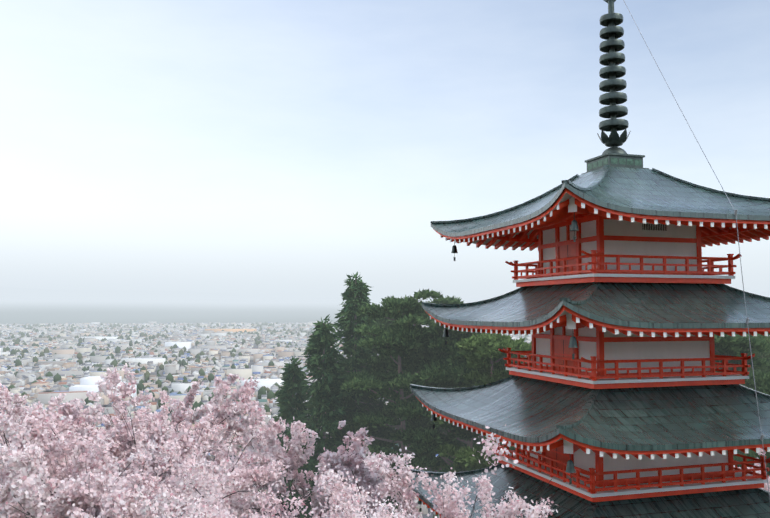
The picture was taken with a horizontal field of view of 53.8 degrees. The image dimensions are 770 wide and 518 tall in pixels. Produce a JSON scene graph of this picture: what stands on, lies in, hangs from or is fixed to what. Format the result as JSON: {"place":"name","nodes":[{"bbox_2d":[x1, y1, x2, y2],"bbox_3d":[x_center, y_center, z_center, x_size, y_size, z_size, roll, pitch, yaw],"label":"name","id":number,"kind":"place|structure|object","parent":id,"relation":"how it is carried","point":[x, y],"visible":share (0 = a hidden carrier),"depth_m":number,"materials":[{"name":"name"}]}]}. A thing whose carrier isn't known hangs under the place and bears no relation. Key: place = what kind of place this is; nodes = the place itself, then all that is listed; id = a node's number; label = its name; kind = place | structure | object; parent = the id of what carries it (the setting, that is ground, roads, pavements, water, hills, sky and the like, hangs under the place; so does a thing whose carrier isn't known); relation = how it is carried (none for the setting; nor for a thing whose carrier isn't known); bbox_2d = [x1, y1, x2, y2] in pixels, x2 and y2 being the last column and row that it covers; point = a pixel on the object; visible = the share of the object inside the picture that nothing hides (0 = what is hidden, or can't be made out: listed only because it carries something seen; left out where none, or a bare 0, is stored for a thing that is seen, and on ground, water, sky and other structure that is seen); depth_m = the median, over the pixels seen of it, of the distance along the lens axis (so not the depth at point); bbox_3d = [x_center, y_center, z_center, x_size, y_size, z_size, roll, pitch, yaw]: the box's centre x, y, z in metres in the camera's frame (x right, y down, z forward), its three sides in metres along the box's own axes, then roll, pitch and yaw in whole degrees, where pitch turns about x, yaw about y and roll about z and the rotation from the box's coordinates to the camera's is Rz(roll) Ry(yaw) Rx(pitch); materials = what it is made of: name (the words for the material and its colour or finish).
{"place":"outdoors","nodes":[
{"label":"outdoors","id":0,"kind":"place"},
{"bbox_2d":[0,287,769,517],"bbox_3d":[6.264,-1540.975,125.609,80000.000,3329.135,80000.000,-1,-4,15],"label":"ground","id":1,"kind":"structure","parent":0,"point":[29,306],"depth_m":4641.71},
{"bbox_2d":[0,383,74,517],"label":"cherry","id":2,"kind":"object","parent":1,"relation":"on","point":[5,402],"depth_m":29.49,"materials":[{"name":"pink plant"}]},
{"bbox_2d":[0,385,80,498],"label":"cherry","id":3,"kind":"object","parent":1,"relation":"on","point":[10,413],"depth_m":34.04,"materials":[{"name":"pink plant"}]},
{"bbox_2d":[0,366,272,517],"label":"cherry","id":4,"kind":"object","parent":1,"relation":"on","point":[184,439],"depth_m":16.97,"materials":[{"name":"pink plant"}]},
{"bbox_2d":[9,363,265,516],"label":"cherry","id":5,"kind":"object","parent":1,"relation":"on","point":[85,428],"depth_m":24.53,"materials":[{"name":"pink plant"}]},
{"bbox_2d":[0,376,288,517],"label":"cherry","id":6,"kind":"object","parent":1,"relation":"on","point":[16,467],"depth_m":12.92,"materials":[{"name":"pink plant"}]},
{"bbox_2d":[141,379,276,500],"bbox_3d":[-9.149,10.997,34.821,7.379,10.728,6.973,-1,-4,15],"label":"cherry","id":7,"kind":"object","parent":1,"relation":"on","point":[236,441],"depth_m":34.90,"materials":[{"name":"pink plant"}]},
{"bbox_2d":[263,356,311,500],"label":"cedar","id":8,"kind":"object","parent":1,"relation":"on","point":[286,400],"depth_m":53.14,"materials":[{"name":"green plant"}]},
{"bbox_2d":[226,416,396,517],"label":"cherry","id":9,"kind":"object","parent":1,"relation":"on","point":[299,440],"depth_m":25.01,"materials":[{"name":"pink plant"}]},
{"bbox_2d":[273,315,356,517],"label":"cedar","id":10,"kind":"object","parent":1,"relation":"on","point":[327,392],"depth_m":51.08,"materials":[{"name":"green plant"}]},
{"bbox_2d":[130,424,517,517],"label":"cherry","id":11,"kind":"object","parent":1,"relation":"on","point":[341,494],"depth_m":7.80,"materials":[{"name":"pink plant"}]},
{"bbox_2d":[333,271,399,517],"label":"cedar","id":12,"kind":"object","parent":1,"relation":"on","point":[358,290],"depth_m":54.06,"materials":[{"name":"green plant"}]},
{"bbox_2d":[0,321,769,517],"bbox_3d":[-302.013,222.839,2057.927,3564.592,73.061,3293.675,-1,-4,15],"label":"town","id":13,"kind":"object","parent":1,"relation":"on","point":[80,384],"visible":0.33,"depth_m":1354.48},
{"bbox_2d":[0,322,528,517],"bbox_3d":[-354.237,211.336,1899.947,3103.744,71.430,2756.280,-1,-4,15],"label":"town trees","id":14,"kind":"object","parent":13,"relation":"on","point":[169,377],"visible":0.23,"depth_m":1504.55,"materials":[{"name":"green plant"}]},
{"bbox_2d":[318,288,463,516],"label":"pine","id":15,"kind":"object","parent":1,"relation":"on","point":[403,337],"depth_m":49.20,"materials":[{"name":"green plant"}]},
{"bbox_2d":[358,317,437,469],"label":"pine","id":16,"kind":"object","parent":1,"relation":"on","point":[383,322],"depth_m":58.85,"materials":[{"name":"green plant"}]},
{"bbox_2d":[371,295,483,471],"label":"pine","id":17,"kind":"object","parent":1,"relation":"on","point":[443,300],"depth_m":54.72,"materials":[{"name":"green plant"}]},
{"bbox_2d":[401,324,494,496],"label":"pine","id":18,"kind":"object","parent":1,"relation":"on","point":[431,439],"depth_m":47.31,"materials":[{"name":"green plant"}]},
{"bbox_2d":[356,432,557,517],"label":"cherry","id":19,"kind":"object","parent":1,"relation":"on","point":[402,485],"depth_m":12.84,"materials":[{"name":"pink plant"}]},
{"bbox_2d":[429,319,485,471],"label":"pine","id":20,"kind":"object","parent":1,"relation":"on","point":[443,464],"depth_m":50.73,"materials":[{"name":"green plant"}]},
{"bbox_2d":[429,332,531,470],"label":"pine","id":21,"kind":"object","parent":1,"relation":"on","point":[484,347],"depth_m":43.45,"materials":[{"name":"green plant"}]},
{"bbox_2d":[397,0,769,517],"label":"pagoda","id":22,"kind":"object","parent":1,"relation":"on","point":[620,398],"visible":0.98,"depth_m":18.47,"materials":[{"name":"tile"}]},
{"bbox_2d":[714,333,769,458],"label":"tree","id":23,"kind":"object","parent":1,"relation":"on","point":[737,345],"depth_m":39.68,"materials":[{"name":"green plant"}]},
{"bbox_2d":[733,333,769,475],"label":"tree","id":24,"kind":"object","parent":1,"relation":"on","point":[752,453],"visible":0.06,"depth_m":32.51,"materials":[{"name":"green plant"}]},
{"bbox_2d":[733,448,769,491],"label":"cherry","id":25,"kind":"object","parent":1,"relation":"on","point":[766,485],"depth_m":25.76,"materials":[{"name":"pink plant"}]},
{"bbox_2d":[733,333,769,455],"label":"tree","id":26,"kind":"object","parent":1,"relation":"on","point":[767,338],"depth_m":51.18,"materials":[{"name":"green plant"}]},
{"bbox_2d":[737,343,769,453],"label":"tree","id":27,"kind":"object","parent":1,"relation":"on","point":[758,372],"depth_m":45.99,"materials":[{"name":"green plant"}]},
{"bbox_2d":[0,0,769,300],"label":"sky","id":28,"kind":"structure","parent":0,"point":[264,148],"materials":[{"name":"white"}]}
]}

